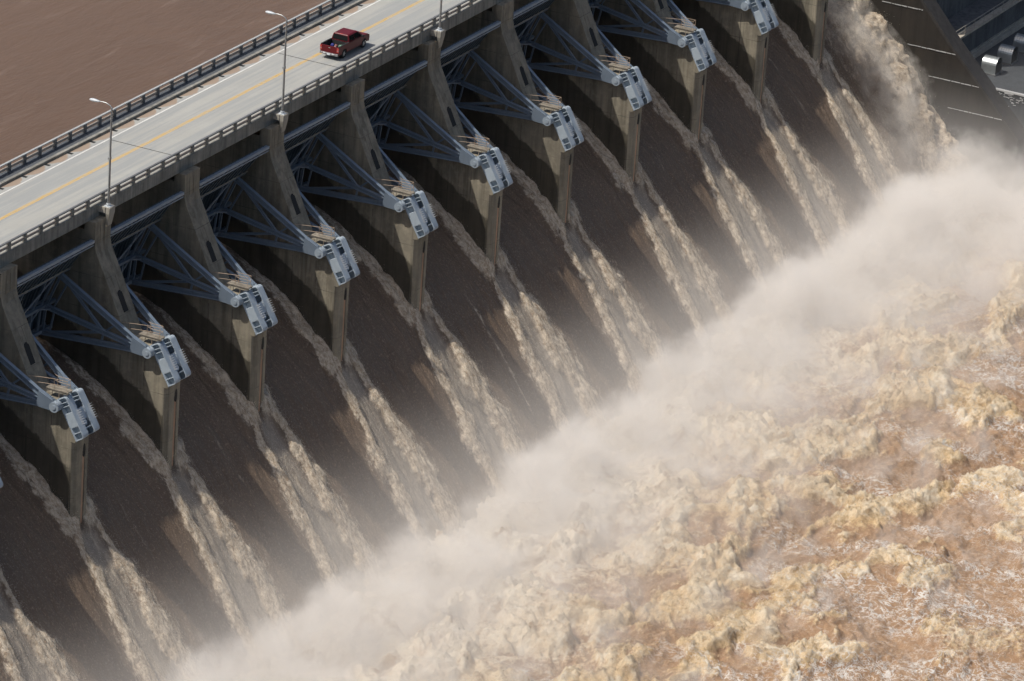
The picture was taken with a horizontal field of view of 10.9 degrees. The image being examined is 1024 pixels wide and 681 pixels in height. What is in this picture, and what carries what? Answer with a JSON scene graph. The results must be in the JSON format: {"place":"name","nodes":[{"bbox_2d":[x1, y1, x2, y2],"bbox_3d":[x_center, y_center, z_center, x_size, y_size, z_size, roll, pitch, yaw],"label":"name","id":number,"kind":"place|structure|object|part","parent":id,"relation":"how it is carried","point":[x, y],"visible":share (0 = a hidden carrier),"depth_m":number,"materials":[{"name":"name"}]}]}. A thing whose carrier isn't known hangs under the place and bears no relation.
{"place":"outdoors","nodes":[
{"label":"outdoors","id":0,"kind":"place"},
{"bbox_2d":[0,0,341,172],"bbox_3d":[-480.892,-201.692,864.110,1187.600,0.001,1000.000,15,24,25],"label":"reservoir water","id":1,"kind":"structure","parent":0,"point":[62,62],"depth_m":510.53,"materials":[{"name":"brown liquid"}]},
{"bbox_2d":[0,0,478,252],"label":"road","id":2,"kind":"structure","parent":0,"point":[25,219],"depth_m":478.37,"materials":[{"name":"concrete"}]},
{"bbox_2d":[0,4,362,189],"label":"scupper drain","id":3,"kind":"object","parent":2,"relation":"on","point":[178,97],"visible":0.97,"depth_m":482.66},
{"bbox_2d":[0,0,380,194],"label":"edge line","id":4,"kind":"object","parent":2,"relation":"on","point":[186,99],"depth_m":482.05,"materials":[{"name":"white paint"}]},
{"bbox_2d":[0,0,423,219],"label":"line","id":5,"kind":"object","parent":2,"relation":"on","point":[171,130],"depth_m":476.70,"materials":[{"name":"yellow paint"}]},
{"bbox_2d":[113,53,334,157],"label":"expansion joint","id":6,"kind":"object","parent":2,"relation":"on","point":[181,157],"visible":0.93,"depth_m":471.07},
{"bbox_2d":[320,28,369,57],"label":"pickup truck","id":7,"kind":"object","parent":2,"relation":"on","point":[346,39],"visible":1,"depth_m":496.10,"materials":[{"name":"red paint"}]},
{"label":"rear window","id":8,"kind":"part","parent":7,"relation":"part of","materials":[{"name":"black glass"}]},
{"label":"side window","id":9,"kind":"part","parent":7,"relation":"part of","materials":[{"name":"black glass"}]},
{"bbox_2d":[0,0,502,267],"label":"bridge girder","id":10,"kind":"object","parent":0,"point":[82,217],"visible":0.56,"depth_m":477.04,"materials":[{"name":"concrete"}]},
{"bbox_2d":[0,0,356,181],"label":"upstream walkway","id":11,"kind":"structure","parent":10,"relation":"attached to","point":[79,137],"depth_m":483.78,"materials":[{"name":"grey concrete"}]},
{"bbox_2d":[0,0,347,172],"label":"railing","id":12,"kind":"object","parent":11,"relation":"on","point":[100,119],"visible":0.99,"depth_m":483.26,"materials":[{"name":"metal"}]},
{"bbox_2d":[0,0,476,251],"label":"railing","id":13,"kind":"object","parent":10,"relation":"on","point":[206,140],"visible":1,"depth_m":474.09,"materials":[{"name":"concrete"}]},
{"bbox_2d":[0,0,1023,680],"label":"spray","id":14,"kind":"object","parent":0,"point":[606,418],"visible":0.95,"depth_m":501.48,"materials":[{"name":"white liquid"}]},
{"bbox_2d":[233,185,1023,680],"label":"basin water","id":15,"kind":"structure","parent":0,"point":[951,611],"depth_m":495.11,"materials":[{"name":"beige liquid"}]},
{"bbox_2d":[975,27,1023,187],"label":"tailrace deck","id":16,"kind":"structure","parent":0,"point":[1010,77],"depth_m":580.45,"materials":[{"name":"concrete"}]},
{"bbox_2d":[868,0,1023,195],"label":"training wall","id":17,"kind":"structure","parent":16,"relation":"attached to","point":[966,100],"depth_m":576.96,"materials":[{"name":"concrete"}]},
{"bbox_2d":[936,0,1023,57],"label":"powerhouse","id":18,"kind":"structure","parent":16,"relation":"on","point":[959,14],"depth_m":588.90,"materials":[{"name":"concrete"}]},
{"bbox_2d":[956,0,1021,38],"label":"catwalk","id":19,"kind":"object","parent":18,"relation":"attached to","point":[973,27],"visible":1,"depth_m":586.44,"materials":[{"name":"metal"}]},
{"bbox_2d":[981,55,1002,75],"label":"vent hood","id":20,"kind":"object","parent":16,"relation":"on","point":[991,65],"visible":1,"depth_m":581.25,"materials":[{"name":"metal"}]},
{"bbox_2d":[997,44,1017,64],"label":"vent hood","id":21,"kind":"object","parent":16,"relation":"on","point":[1008,54],"visible":1,"depth_m":585.00,"materials":[{"name":"metal"}]},
{"bbox_2d":[996,88,1023,106],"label":"spilling foam","id":22,"kind":"object","parent":16,"relation":"on","point":[1009,93],"visible":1,"depth_m":576.54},
{"bbox_2d":[1013,33,1023,53],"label":"vent hood","id":23,"kind":"object","parent":16,"relation":"on","point":[1018,42],"visible":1,"depth_m":588.72,"materials":[{"name":"metal"}]},
{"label":"spillway weir","id":24,"kind":"structure","parent":0,"visible":0},
{"bbox_2d":[0,263,99,523],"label":"spillway pier","id":25,"kind":"structure","parent":24,"relation":"on","point":[52,446],"depth_m":445.98,"materials":[{"name":"concrete"}]},
{"bbox_2d":[24,342,34,364],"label":"doorway","id":26,"kind":"structure","parent":25,"relation":"in","point":[27,348],"depth_m":445.77,"materials":[{"name":"black"}]},
{"bbox_2d":[0,353,61,412],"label":"radial gate","id":27,"kind":"structure","parent":25,"relation":"attached to","point":[40,397],"depth_m":444.32,"materials":[{"name":"metal"}]},
{"bbox_2d":[11,203,190,468],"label":"spillway pier","id":28,"kind":"structure","parent":24,"relation":"on","point":[143,392],"depth_m":458.23,"materials":[{"name":"grey concrete"}]},
{"bbox_2d":[17,239,154,389],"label":"radial gate","id":29,"kind":"structure","parent":28,"relation":"attached to","point":[34,286],"depth_m":456.42,"materials":[{"name":"blue metal"}]},
{"bbox_2d":[89,98,112,207],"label":"street lamp","id":30,"kind":"object","parent":28,"relation":"on","point":[108,204],"visible":1,"depth_m":454.59,"materials":[{"name":"metal"}]},
{"bbox_2d":[117,290,127,311],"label":"doorway","id":31,"kind":"structure","parent":28,"relation":"in","point":[120,294],"depth_m":457.91,"materials":[{"name":"black"}]},
{"bbox_2d":[111,166,277,411],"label":"spillway pier","id":32,"kind":"structure","parent":24,"relation":"on","point":[231,339],"depth_m":470.36,"materials":[{"name":"grey concrete"}]},
{"bbox_2d":[110,190,242,336],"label":"radial gate","id":33,"kind":"structure","parent":32,"relation":"attached to","point":[126,235],"depth_m":468.52,"materials":[{"name":"blue metal"}]},
{"bbox_2d":[206,241,216,261],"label":"doorway","id":34,"kind":"structure","parent":32,"relation":"in","point":[209,246],"depth_m":470.03,"materials":[{"name":"black"}]},
{"bbox_2d":[193,111,359,362],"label":"spillway pier","id":35,"kind":"structure","parent":24,"relation":"on","point":[315,289],"depth_m":482.44,"materials":[{"name":"grey concrete"}]},
{"bbox_2d":[199,145,326,285],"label":"radial gate","id":36,"kind":"structure","parent":35,"relation":"attached to","point":[214,187],"depth_m":480.63,"materials":[{"name":"blue metal"}]},
{"bbox_2d":[265,11,287,114],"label":"street lamp","id":37,"kind":"object","parent":35,"relation":"on","point":[282,112],"visible":1,"depth_m":478.81,"materials":[{"name":"metal"}]},
{"bbox_2d":[290,194,300,214],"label":"doorway","id":38,"kind":"structure","parent":35,"relation":"in","point":[295,204],"depth_m":482.11,"materials":[{"name":"black"}]},
{"bbox_2d":[278,78,437,310],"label":"spillway pier","id":39,"kind":"structure","parent":24,"relation":"on","point":[395,242],"depth_m":494.56,"materials":[{"name":"grey concrete"}]},
{"bbox_2d":[284,102,405,237],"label":"radial gate","id":40,"kind":"structure","parent":39,"relation":"attached to","point":[298,141],"depth_m":492.73,"materials":[{"name":"blue metal"}]},
{"bbox_2d":[371,149,379,169],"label":"doorway","id":41,"kind":"structure","parent":39,"relation":"in","point":[373,153],"depth_m":494.21,"materials":[{"name":"black"}]},
{"bbox_2d":[359,27,512,265],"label":"spillway pier","id":42,"kind":"structure","parent":24,"relation":"on","point":[468,198],"depth_m":506.63,"materials":[{"name":"grey concrete"}]},
{"bbox_2d":[364,59,481,191],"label":"radial gate","id":43,"kind":"structure","parent":42,"relation":"attached to","point":[377,97],"depth_m":504.83,"materials":[{"name":"blue metal"}]},
{"bbox_2d":[435,0,443,31],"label":"street lamp","id":44,"kind":"object","parent":42,"relation":"on","point":[440,29],"visible":1,"depth_m":504.25,"materials":[{"name":"metal"}]},
{"bbox_2d":[447,107,455,126],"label":"doorway","id":45,"kind":"structure","parent":42,"relation":"in","point":[449,110],"depth_m":506.36,"materials":[{"name":"black"}]},
{"bbox_2d":[0,0,976,680],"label":"spillway water","id":46,"kind":"structure","parent":24,"relation":"on","point":[66,606],"depth_m":495.77,"materials":[{"name":"liquid"}]},
{"bbox_2d":[441,0,583,224],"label":"spillway pier","id":47,"kind":"structure","parent":24,"relation":"on","point":[541,155],"depth_m":518.76,"materials":[{"name":"grey concrete"}]},
{"bbox_2d":[440,20,553,147],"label":"radial gate","id":48,"kind":"structure","parent":47,"relation":"attached to","point":[452,56],"depth_m":516.93,"materials":[{"name":"blue metal"}]},
{"bbox_2d":[520,66,528,85],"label":"doorway","id":49,"kind":"structure","parent":47,"relation":"in","point":[522,71],"depth_m":518.37,"materials":[{"name":"black"}]},
{"bbox_2d":[514,0,651,180],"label":"spillway pier","id":50,"kind":"structure","parent":24,"relation":"on","point":[609,115],"depth_m":531.10,"materials":[{"name":"grey concrete"}]},
{"bbox_2d":[513,0,622,106],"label":"radial gate","id":51,"kind":"structure","parent":50,"relation":"attached to","point":[525,16],"depth_m":529.07,"materials":[{"name":"blue metal"}]},
{"bbox_2d":[589,27,597,46],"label":"doorway","id":52,"kind":"structure","parent":50,"relation":"in","point":[590,30],"depth_m":530.53,"materials":[{"name":"black"}]},
{"bbox_2d":[591,0,716,140],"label":"spillway pier","id":53,"kind":"structure","parent":24,"relation":"on","point":[675,76],"depth_m":543.41,"materials":[{"name":"grey concrete"}]},
{"bbox_2d":[588,0,687,66],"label":"radial gate","id":54,"kind":"structure","parent":53,"relation":"attached to","point":[671,35],"depth_m":541.59,"materials":[{"name":"blue metal"}]},
{"bbox_2d":[658,0,663,8],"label":"doorway","id":55,"kind":"structure","parent":53,"relation":"in","point":[659,1],"depth_m":542.72,"materials":[{"name":"black"}]},
{"bbox_2d":[668,0,778,101],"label":"spillway pier","id":56,"kind":"structure","parent":24,"relation":"on","point":[738,38],"depth_m":555.52,"materials":[{"name":"grey concrete"}]},
{"bbox_2d":[666,0,750,28],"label":"radial gate","id":57,"kind":"structure","parent":56,"relation":"attached to","point":[743,5],"depth_m":552.62,"materials":[{"name":"blue metal"}]},
{"bbox_2d":[769,0,827,62],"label":"spillway pier","id":58,"kind":"structure","parent":24,"relation":"on","point":[806,20],"depth_m":567.95,"materials":[{"name":"grey concrete"}]}
]}

